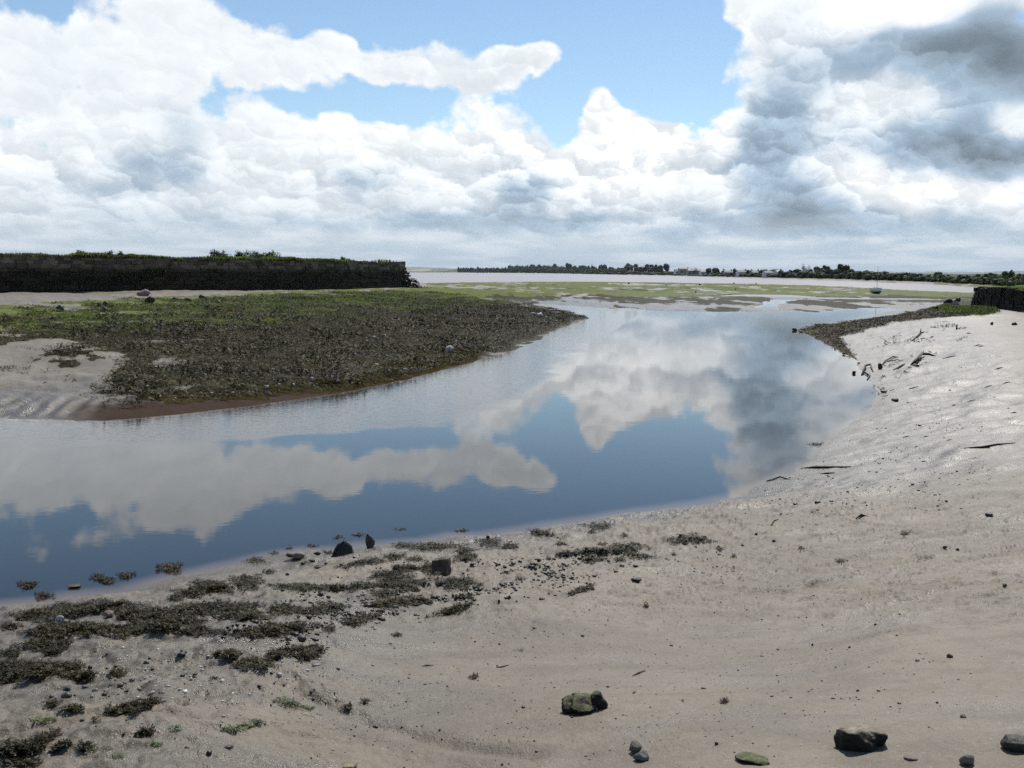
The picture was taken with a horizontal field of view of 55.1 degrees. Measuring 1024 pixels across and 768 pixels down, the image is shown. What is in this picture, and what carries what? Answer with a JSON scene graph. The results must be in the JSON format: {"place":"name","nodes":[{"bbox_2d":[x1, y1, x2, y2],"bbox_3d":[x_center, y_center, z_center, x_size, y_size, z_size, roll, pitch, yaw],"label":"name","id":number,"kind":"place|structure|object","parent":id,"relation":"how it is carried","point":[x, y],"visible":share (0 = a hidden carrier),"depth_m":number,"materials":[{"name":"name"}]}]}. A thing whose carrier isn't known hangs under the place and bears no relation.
{"place":"outdoors","nodes":[
{"label":"outdoors","id":0,"kind":"place"},
{"bbox_2d":[406,269,456,271],"bbox_3d":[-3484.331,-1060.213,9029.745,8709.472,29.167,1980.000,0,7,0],"label":"hills","id":1,"kind":"structure","parent":0,"point":[426,270],"depth_m":8464.50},
{"bbox_2d":[406,267,456,268],"bbox_3d":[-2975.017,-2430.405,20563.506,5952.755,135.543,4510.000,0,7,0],"label":"hills","id":2,"kind":"structure","parent":0,"point":[427,268],"depth_m":19852.06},
{"bbox_2d":[0,272,973,604],"bbox_3d":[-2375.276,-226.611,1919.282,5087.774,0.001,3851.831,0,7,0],"label":"water","id":3,"kind":"structure","parent":0,"point":[602,412],"depth_m":17.79,"materials":[{"name":"liquid"}]},
{"bbox_2d":[15,580,39,588],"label":"seaweed clump","id":4,"kind":"object","parent":3,"relation":"on","point":[28,584],"visible":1,"depth_m":10.01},
{"bbox_2d":[34,590,53,600],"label":"seaweed clump","id":5,"kind":"object","parent":3,"relation":"on","point":[42,595],"visible":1,"depth_m":9.67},
{"bbox_2d":[89,573,104,579],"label":"seaweed clump","id":6,"kind":"object","parent":3,"relation":"on","point":[97,576],"visible":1,"depth_m":10.28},
{"bbox_2d":[94,576,116,584],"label":"seaweed clump","id":7,"kind":"object","parent":3,"relation":"on","point":[107,580],"visible":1,"depth_m":10.16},
{"bbox_2d":[116,571,136,577],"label":"seaweed clump","id":8,"kind":"object","parent":3,"relation":"on","point":[125,575],"visible":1,"depth_m":10.33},
{"bbox_2d":[155,560,183,574],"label":"seaweed clump","id":9,"kind":"object","parent":3,"relation":"on","point":[168,567],"visible":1,"depth_m":10.58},
{"bbox_2d":[861,363,872,380],"bbox_3d":[11.362,-0.390,31.361,0.351,0.202,4.039,3,7,22],"label":"snag","id":10,"kind":"object","parent":3,"relation":"on","point":[864,371],"visible":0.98,"depth_m":31.76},
{"bbox_2d":[0,268,1023,767],"bbox_3d":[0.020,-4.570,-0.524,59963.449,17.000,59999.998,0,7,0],"label":"ground","id":11,"kind":"structure","parent":0,"point":[952,598],"depth_m":6.43,"materials":[{"name":"sand"}]},
{"bbox_2d":[0,648,22,657],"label":"seaweed clump","id":12,"kind":"object","parent":11,"relation":"on","point":[7,652],"visible":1,"depth_m":5.71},
{"bbox_2d":[0,620,23,631],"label":"seaweed clump","id":13,"kind":"object","parent":11,"relation":"on","point":[9,626],"visible":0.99,"depth_m":6.61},
{"bbox_2d":[0,754,43,767],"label":"seaweed scrap","id":14,"kind":"object","parent":11,"relation":"on","point":[25,761],"visible":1,"depth_m":3.47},
{"bbox_2d":[0,727,64,758],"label":"seaweed clump","id":15,"kind":"object","parent":11,"relation":"on","point":[12,749],"visible":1,"depth_m":3.57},
{"bbox_2d":[0,657,84,683],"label":"seaweed clump","id":16,"kind":"object","parent":11,"relation":"on","point":[11,671],"visible":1,"depth_m":4.97,"materials":[{"name":"plant"}]},
{"bbox_2d":[30,716,57,724],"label":"green weed","id":17,"kind":"object","parent":11,"relation":"on","point":[46,720],"visible":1,"depth_m":3.98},
{"bbox_2d":[42,649,59,656],"bbox_3d":[-2.621,1.528,5.568,0.263,0.068,0.104,6,9,43],"label":"seaweed scrap","id":18,"kind":"object","parent":11,"relation":"on","point":[50,654],"visible":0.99,"depth_m":5.55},
{"bbox_2d":[42,698,63,707],"bbox_3d":[-1.999,1.386,4.262,0.112,0.042,0.075,5,8,38],"label":"seaweed scrap","id":19,"kind":"object","parent":11,"relation":"on","point":[52,703],"visible":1,"depth_m":4.26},
{"bbox_2d":[48,738,71,754],"bbox_3d":[-1.647,1.322,3.580,0.080,0.045,0.066,0,7,0],"label":"seaweed scrap","id":20,"kind":"object","parent":11,"relation":"on","point":[63,744],"visible":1,"depth_m":3.57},
{"bbox_2d":[59,702,85,713],"bbox_3d":[-1.820,1.343,4.061,0.111,0.041,0.070,0,7,0],"label":"seaweed scrap","id":21,"kind":"object","parent":11,"relation":"on","point":[73,707],"visible":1,"depth_m":4.06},
{"bbox_2d":[55,669,98,681],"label":"seaweed clump","id":22,"kind":"object","parent":11,"relation":"on","point":[75,675],"visible":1,"depth_m":4.79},
{"bbox_2d":[74,739,95,752],"bbox_3d":[-1.549,1.315,3.568,0.073,0.030,0.070,-4,8,-34],"label":"seaweed scrap","id":23,"kind":"object","parent":11,"relation":"on","point":[82,745],"visible":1,"depth_m":3.57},
{"bbox_2d":[81,743,98,753],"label":"green weed","id":24,"kind":"object","parent":11,"relation":"on","point":[87,750],"visible":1,"depth_m":3.56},
{"bbox_2d":[2,597,182,653],"bbox_3d":[-3.143,1.701,7.190,1.021,0.934,3.737,-3,7,-29],"label":"seaweed clump","id":25,"kind":"object","parent":11,"relation":"on","point":[53,630],"visible":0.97,"depth_m":6.16,"materials":[{"name":"plant"}]},
{"bbox_2d":[91,715,101,724],"bbox_3d":[-1.636,1.330,3.866,0.045,0.065,0.174,-3,7,-25],"label":"seaweed scrap","id":26,"kind":"object","parent":11,"relation":"on","point":[94,719],"visible":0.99,"depth_m":3.92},
{"bbox_2d":[103,610,113,616],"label":"stone","id":27,"kind":"object","parent":11,"relation":"on","point":[108,613],"visible":1,"depth_m":6.55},
{"bbox_2d":[107,666,127,678],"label":"seaweed clump","id":28,"kind":"object","parent":11,"relation":"on","point":[118,672],"visible":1,"depth_m":4.80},
{"bbox_2d":[103,696,166,715],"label":"seaweed clump","id":29,"kind":"object","parent":11,"relation":"on","point":[135,706],"visible":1,"depth_m":4.09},
{"bbox_2d":[136,289,150,295],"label":"boulder","id":30,"kind":"object","parent":11,"relation":"on","point":[145,292],"visible":0.92,"depth_m":72.80,"materials":[{"name":"stone"}]},
{"bbox_2d":[133,724,155,735],"bbox_3d":[-1.376,1.306,3.691,0.072,0.035,0.074,2,7,16],"label":"seaweed scrap","id":31,"kind":"object","parent":11,"relation":"on","point":[145,730],"visible":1,"depth_m":3.69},
{"bbox_2d":[144,295,154,303],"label":"boulder","id":32,"kind":"object","parent":11,"relation":"on","point":[151,298],"visible":0.84,"depth_m":55.01,"materials":[{"name":"stone"}]},
{"bbox_2d":[166,579,235,601],"bbox_3d":[-2.588,1.695,8.169,0.532,0.592,2.328,-2,7,-19],"label":"seaweed clump","id":33,"kind":"object","parent":11,"relation":"on","point":[207,586],"visible":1,"depth_m":7.80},
{"bbox_2d":[0,252,431,292],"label":"quay wall","id":34,"kind":"structure","parent":11,"relation":"on","point":[30,272],"depth_m":91.33,"materials":[{"name":"stone"}]},
{"bbox_2d":[209,249,231,256],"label":"bush","id":35,"kind":"object","parent":34,"relation":"on","point":[218,253],"visible":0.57,"depth_m":96.40,"materials":[{"name":"green plant"}]},
{"bbox_2d":[234,250,250,256],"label":"bush","id":36,"kind":"object","parent":34,"relation":"on","point":[241,254],"visible":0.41,"depth_m":98.89,"materials":[{"name":"green plant"}]},
{"bbox_2d":[248,250,281,257],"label":"bush","id":37,"kind":"object","parent":34,"relation":"on","point":[268,254],"visible":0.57,"depth_m":101.71,"materials":[{"name":"green plant"}]},
{"bbox_2d":[165,600,276,636],"bbox_3d":[-1.904,1.478,6.261,0.691,0.325,1.550,-2,7,-21],"label":"seaweed clump","id":38,"kind":"object","parent":11,"relation":"on","point":[185,618],"visible":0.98,"depth_m":6.13,"materials":[{"name":"plant"}]},
{"bbox_2d":[220,718,265,733],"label":"green weed","id":39,"kind":"object","parent":11,"relation":"on","point":[246,726],"visible":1,"depth_m":3.95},
{"bbox_2d":[228,573,265,590],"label":"seaweed clump","id":40,"kind":"object","parent":11,"relation":"on","point":[245,582],"visible":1,"depth_m":8.14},
{"bbox_2d":[246,556,266,563],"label":"seaweed clump","id":41,"kind":"object","parent":11,"relation":"on","point":[254,559],"visible":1,"depth_m":10.69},
{"bbox_2d":[0,290,522,337],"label":"algae cover","id":42,"kind":"object","parent":11,"relation":"on","point":[122,305],"visible":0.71,"depth_m":51.56,"materials":[{"name":"plant"}]},
{"bbox_2d":[210,643,327,669],"bbox_3d":[-1.188,1.397,5.020,0.614,0.189,0.551,-3,7,-28],"label":"seaweed clump","id":43,"kind":"object","parent":11,"relation":"on","point":[300,652],"visible":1,"depth_m":5.02,"materials":[{"name":"plant"}]},
{"bbox_2d":[236,619,321,638],"bbox_3d":[-1.367,1.414,5.694,0.313,0.134,0.615,2,7,18],"label":"seaweed clump","id":44,"kind":"object","parent":11,"relation":"on","point":[280,629],"visible":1,"depth_m":5.59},
{"bbox_2d":[273,695,306,710],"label":"green weed","id":45,"kind":"object","parent":11,"relation":"on","point":[289,702],"visible":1,"depth_m":4.36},
{"bbox_2d":[0,290,586,406],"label":"seaweed cover","id":46,"kind":"object","parent":11,"relation":"on","point":[478,344],"visible":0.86,"depth_m":37.23,"materials":[{"name":"plant"}]},
{"bbox_2d":[286,552,305,558],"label":"stone","id":47,"kind":"object","parent":11,"relation":"on","point":[299,555],"visible":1,"depth_m":10.32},
{"bbox_2d":[265,601,351,615],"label":"seaweed clump","id":48,"kind":"object","parent":11,"relation":"on","point":[283,608],"visible":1,"depth_m":6.35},
{"bbox_2d":[266,582,355,591],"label":"seaweed clump","id":49,"kind":"object","parent":11,"relation":"on","point":[297,587],"visible":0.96,"depth_m":7.64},
{"bbox_2d":[38,547,609,724],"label":"shell fragments","id":50,"kind":"object","parent":11,"relation":"on","point":[279,674],"visible":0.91,"depth_m":4.72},
{"bbox_2d":[321,622,336,632],"bbox_3d":[-1.090,1.464,5.865,0.097,0.076,0.243,0,7,0],"label":"seaweed scrap","id":51,"kind":"object","parent":11,"relation":"on","point":[331,629],"visible":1,"depth_m":5.86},
{"bbox_2d":[332,540,353,556],"bbox_3d":[-1.812,1.770,10.520,0.232,0.193,0.149,0,7,0],"label":"stone","id":52,"kind":"object","parent":11,"relation":"on","point":[343,548],"visible":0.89,"depth_m":10.48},
{"bbox_2d":[341,761,357,767],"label":"stone","id":53,"kind":"object","parent":11,"relation":"on","point":[349,764],"visible":1,"depth_m":3.87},
{"bbox_2d":[338,608,386,628],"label":"seaweed clump","id":54,"kind":"object","parent":11,"relation":"on","point":[358,619],"visible":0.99,"depth_m":6.37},
{"bbox_2d":[358,697,369,703],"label":"seaweed scrap","id":55,"kind":"object","parent":11,"relation":"on","point":[366,700],"visible":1,"depth_m":4.64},
{"bbox_2d":[365,534,374,548],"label":"stone","id":56,"kind":"object","parent":11,"relation":"on","point":[370,542],"visible":0.86,"depth_m":11.10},
{"bbox_2d":[315,569,428,600],"bbox_3d":[-1.093,1.649,8.126,0.867,0.338,1.798,0,7,0],"label":"seaweed clump","id":57,"kind":"object","parent":11,"relation":"on","point":[406,583],"visible":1,"depth_m":7.88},
{"bbox_2d":[333,552,424,568],"bbox_3d":[-1.101,1.721,9.538,0.743,0.260,1.382,3,7,23],"label":"seaweed clump","id":58,"kind":"object","parent":11,"relation":"on","point":[390,556],"visible":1,"depth_m":9.34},
{"bbox_2d":[362,594,433,608],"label":"seaweed clump","id":59,"kind":"object","parent":11,"relation":"on","point":[413,599],"visible":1,"depth_m":7.12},
{"bbox_2d":[174,552,637,645],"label":"pebbles","id":60,"kind":"object","parent":11,"relation":"on","point":[302,637],"visible":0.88,"depth_m":7.09,"materials":[{"name":"stone"}]},
{"bbox_2d":[391,562,429,571],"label":"seaweed clump","id":61,"kind":"object","parent":11,"relation":"on","point":[409,568],"visible":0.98,"depth_m":9.11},
{"bbox_2d":[420,559,441,575],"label":"seaweed clump","id":62,"kind":"object","parent":11,"relation":"on","point":[428,566],"visible":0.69,"depth_m":8.98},
{"bbox_2d":[387,541,480,552],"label":"seaweed clump","id":63,"kind":"object","parent":11,"relation":"on","point":[429,546],"visible":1,"depth_m":10.68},
{"bbox_2d":[46,513,834,700],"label":"pebbles","id":64,"kind":"object","parent":11,"relation":"on","point":[69,694],"visible":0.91,"depth_m":4.81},
{"bbox_2d":[432,557,450,576],"bbox_3d":[-0.622,1.600,8.597,0.167,0.166,0.123,3,7,20],"label":"stone","id":65,"kind":"object","parent":11,"relation":"on","point":[442,565],"visible":0.85,"depth_m":8.55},
{"bbox_2d":[426,601,470,618],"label":"seaweed clump","id":66,"kind":"object","parent":11,"relation":"on","point":[453,609],"visible":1,"depth_m":6.86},
{"bbox_2d":[427,575,477,590],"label":"seaweed clump","id":67,"kind":"object","parent":11,"relation":"on","point":[459,583],"visible":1,"depth_m":7.80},
{"bbox_2d":[453,593,473,598],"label":"seaweed clump","id":68,"kind":"object","parent":11,"relation":"on","point":[462,595],"visible":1,"depth_m":7.16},
{"bbox_2d":[451,550,479,563],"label":"seaweed clump","id":69,"kind":"object","parent":11,"relation":"on","point":[462,556],"visible":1,"depth_m":9.30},
{"bbox_2d":[474,537,520,550],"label":"seaweed clump","id":70,"kind":"object","parent":11,"relation":"on","point":[489,542],"visible":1,"depth_m":10.28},
{"bbox_2d":[457,266,545,272],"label":"trees","id":71,"kind":"object","parent":11,"relation":"on","point":[506,270],"visible":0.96,"depth_m":2504.47,"materials":[{"name":"green plant"}]},
{"bbox_2d":[15,477,1012,767],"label":"pebbles","id":72,"kind":"object","parent":11,"relation":"on","point":[545,687],"visible":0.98,"depth_m":4.77,"materials":[{"name":"stone"}]},
{"bbox_2d":[526,528,554,538],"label":"seaweed clump","id":73,"kind":"object","parent":11,"relation":"on","point":[538,533],"visible":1,"depth_m":11.17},
{"bbox_2d":[507,265,596,269],"bbox_3d":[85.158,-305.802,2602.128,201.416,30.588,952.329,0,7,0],"label":"hedge","id":74,"kind":"object","parent":11,"relation":"on","point":[524,267],"visible":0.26,"depth_m":2897.96,"materials":[{"name":"green plant"}]},
{"bbox_2d":[565,583,594,595],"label":"seaweed clump","id":75,"kind":"object","parent":11,"relation":"on","point":[583,588],"visible":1,"depth_m":7.35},
{"bbox_2d":[561,690,607,712],"bbox_3d":[0.325,1.471,4.533,0.214,0.106,0.162,-5,8,-38],"label":"stone","id":76,"kind":"object","parent":11,"relation":"on","point":[574,702],"visible":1,"depth_m":4.50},
{"bbox_2d":[545,268,626,274],"bbox_3d":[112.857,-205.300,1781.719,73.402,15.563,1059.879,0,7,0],"label":"trees","id":77,"kind":"object","parent":11,"relation":"on","point":[578,271],"visible":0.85,"depth_m":1680.79,"materials":[{"name":"green plant"}]},
{"bbox_2d":[579,521,616,533],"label":"seaweed clump","id":78,"kind":"object","parent":11,"relation":"on","point":[599,526],"visible":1,"depth_m":11.08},
{"bbox_2d":[554,541,659,563],"bbox_3d":[0.857,1.549,9.120,0.952,0.137,0.962,0,7,0],"label":"seaweed clump","id":79,"kind":"object","parent":11,"relation":"on","point":[630,549],"visible":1,"depth_m":9.10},
{"bbox_2d":[624,263,638,270],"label":"tree","id":80,"kind":"object","parent":11,"relation":"on","point":[628,267],"visible":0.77,"depth_m":1313.63,"materials":[{"name":"green plant"}]},
{"bbox_2d":[629,740,641,752],"bbox_3d":[0.492,1.449,3.909,0.052,0.053,0.048,0,7,0],"label":"stone","id":81,"kind":"object","parent":11,"relation":"on","point":[635,746],"visible":0.98,"depth_m":3.90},
{"bbox_2d":[633,749,648,760],"bbox_3d":[0.505,1.453,3.828,0.052,0.044,0.050,-4,8,-36],"label":"stone","id":82,"kind":"object","parent":11,"relation":"on","point":[642,755],"visible":1,"depth_m":3.82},
{"bbox_2d":[638,264,653,271],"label":"tree","id":83,"kind":"object","parent":11,"relation":"on","point":[645,268],"visible":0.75,"depth_m":1213.98,"materials":[{"name":"green plant"}]},
{"bbox_2d":[653,264,663,272],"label":"tree","id":84,"kind":"object","parent":11,"relation":"on","point":[656,267],"visible":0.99,"depth_m":1146.99,"materials":[{"name":"green plant"}]},
{"bbox_2d":[678,267,689,273],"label":"house","id":85,"kind":"structure","parent":11,"relation":"on","point":[681,270],"depth_m":948.03,"materials":[{"name":"stone"}]},
{"bbox_2d":[666,532,717,544],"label":"seaweed clump","id":86,"kind":"object","parent":11,"relation":"on","point":[686,539],"visible":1,"depth_m":9.41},
{"bbox_2d":[686,269,699,275],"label":"house","id":87,"kind":"structure","parent":11,"relation":"on","point":[689,271],"depth_m":871.83,"materials":[{"name":"white stone"}]},
{"bbox_2d":[699,269,713,274],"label":"house","id":88,"kind":"structure","parent":11,"relation":"on","point":[702,271],"depth_m":801.16,"materials":[{"name":"white stone"}]},
{"bbox_2d":[736,269,746,276],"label":"house","id":89,"kind":"structure","parent":11,"relation":"on","point":[739,272],"depth_m":653.03,"materials":[{"name":"stone"}]},
{"bbox_2d":[735,752,769,765],"bbox_3d":[0.921,1.436,3.760,0.133,0.032,0.096,2,7,17],"label":"stone","id":90,"kind":"object","parent":11,"relation":"on","point":[751,758],"visible":1,"depth_m":3.74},
{"bbox_2d":[762,270,773,276],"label":"house","id":91,"kind":"structure","parent":11,"relation":"on","point":[765,273],"depth_m":571.43,"materials":[{"name":"stone"}]},
{"bbox_2d":[814,269,826,277],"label":"bush","id":92,"kind":"object","parent":11,"relation":"on","point":[817,272],"visible":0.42,"depth_m":472.58,"materials":[{"name":"green plant"}]},
{"bbox_2d":[800,466,850,468],"bbox_3d":[5.063,1.327,15.672,0.211,0.218,1.000,-4,8,-32],"label":"log","id":93,"kind":"object","parent":11,"relation":"on","point":[827,467],"visible":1,"depth_m":15.74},
{"bbox_2d":[829,269,840,278],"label":"bush","id":94,"kind":"object","parent":11,"relation":"on","point":[833,272],"visible":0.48,"depth_m":452.53,"materials":[{"name":"green plant"}]},
{"bbox_2d":[837,264,849,272],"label":"tree","id":95,"kind":"object","parent":11,"relation":"on","point":[841,268],"visible":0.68,"depth_m":455.41,"materials":[{"name":"green plant"}]},
{"bbox_2d":[834,725,887,751],"bbox_3d":[1.386,1.413,3.906,0.198,0.101,0.138,-3,8,-30],"label":"stone","id":96,"kind":"object","parent":11,"relation":"on","point":[860,738],"visible":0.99,"depth_m":3.86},
{"bbox_2d":[854,270,869,278],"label":"bush","id":97,"kind":"object","parent":11,"relation":"on","point":[858,274],"visible":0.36,"depth_m":409.31,"materials":[{"name":"green plant"}]},
{"bbox_2d":[863,271,881,279],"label":"bush","id":98,"kind":"object","parent":11,"relation":"on","point":[867,276],"visible":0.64,"depth_m":392.76,"materials":[{"name":"green plant"}]},
{"bbox_2d":[869,273,881,293],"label":"sailing boat","id":99,"kind":"object","parent":11,"relation":"on","point":[875,290],"visible":0.96,"depth_m":145.23,"materials":[{"name":"white paint"}]},
{"bbox_2d":[748,333,1020,516],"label":"weed flecks","id":100,"kind":"object","parent":11,"relation":"on","point":[912,484],"visible":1,"depth_m":13.65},
{"bbox_2d":[798,300,998,398],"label":"seaweed cover","id":101,"kind":"object","parent":11,"relation":"on","point":[890,318],"visible":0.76,"depth_m":53.30,"materials":[{"name":"plant"}]},
{"bbox_2d":[897,272,910,280],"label":"bush","id":102,"kind":"object","parent":11,"relation":"on","point":[900,277],"visible":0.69,"depth_m":348.79,"materials":[{"name":"green plant"}]},
{"bbox_2d":[904,755,917,759],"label":"stone","id":103,"kind":"object","parent":11,"relation":"on","point":[908,757],"visible":1,"depth_m":3.77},
{"bbox_2d":[908,273,922,280],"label":"bush","id":104,"kind":"object","parent":11,"relation":"on","point":[912,275],"visible":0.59,"depth_m":339.85,"materials":[{"name":"green plant"}]},
{"bbox_2d":[910,351,934,366],"bbox_3d":[13.587,-0.846,32.560,0.475,0.385,4.961,4,7,29],"label":"snag","id":105,"kind":"object","parent":11,"relation":"on","point":[916,360],"visible":0.96,"depth_m":32.16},
{"bbox_2d":[954,275,970,283],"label":"bush","id":106,"kind":"object","parent":11,"relation":"on","point":[958,278],"visible":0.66,"depth_m":277.56,"materials":[{"name":"green plant"}]},
{"bbox_2d":[959,754,973,764],"bbox_3d":[1.719,1.419,3.710,0.054,0.045,0.045,0,7,0],"label":"stone","id":107,"kind":"object","parent":11,"relation":"on","point":[967,759],"visible":1,"depth_m":3.69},
{"bbox_2d":[972,277,981,283],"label":"bush","id":108,"kind":"object","parent":11,"relation":"on","point":[975,280],"visible":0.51,"depth_m":257.46,"materials":[{"name":"green plant"}]},
{"bbox_2d":[966,443,1012,447],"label":"branch","id":109,"kind":"object","parent":11,"relation":"on","point":[986,446],"visible":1,"depth_m":14.48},
{"bbox_2d":[986,277,1003,284],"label":"bush","id":110,"kind":"object","parent":11,"relation":"on","point":[989,279],"visible":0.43,"depth_m":244.52,"materials":[{"name":"green plant"}]},
{"bbox_2d":[970,286,1023,311],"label":"stone wall","id":111,"kind":"structure","parent":11,"relation":"on","point":[1003,297],"depth_m":55.84,"materials":[{"name":"black stone"}]},
{"bbox_2d":[1000,270,1014,279],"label":"tree","id":112,"kind":"object","parent":11,"relation":"on","point":[1005,275],"visible":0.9,"depth_m":250.79,"materials":[{"name":"green plant"}]},
{"bbox_2d":[1000,734,1023,752],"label":"stone","id":113,"kind":"object","parent":11,"relation":"on","point":[1012,742],"visible":1,"depth_m":3.79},
{"bbox_2d":[0,0,1023,271],"label":"sky","id":114,"kind":"structure","parent":0,"point":[870,135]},
{"bbox_2d":[879,271,1023,273],"bbox_3d":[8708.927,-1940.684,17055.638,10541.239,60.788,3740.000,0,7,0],"label":"hills","id":115,"kind":"structure","parent":0,"point":[1015,272],"depth_m":16205.66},
{"bbox_2d":[930,300,999,315],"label":"grass","id":116,"kind":"structure","parent":0,"point":[961,307],"depth_m":52.19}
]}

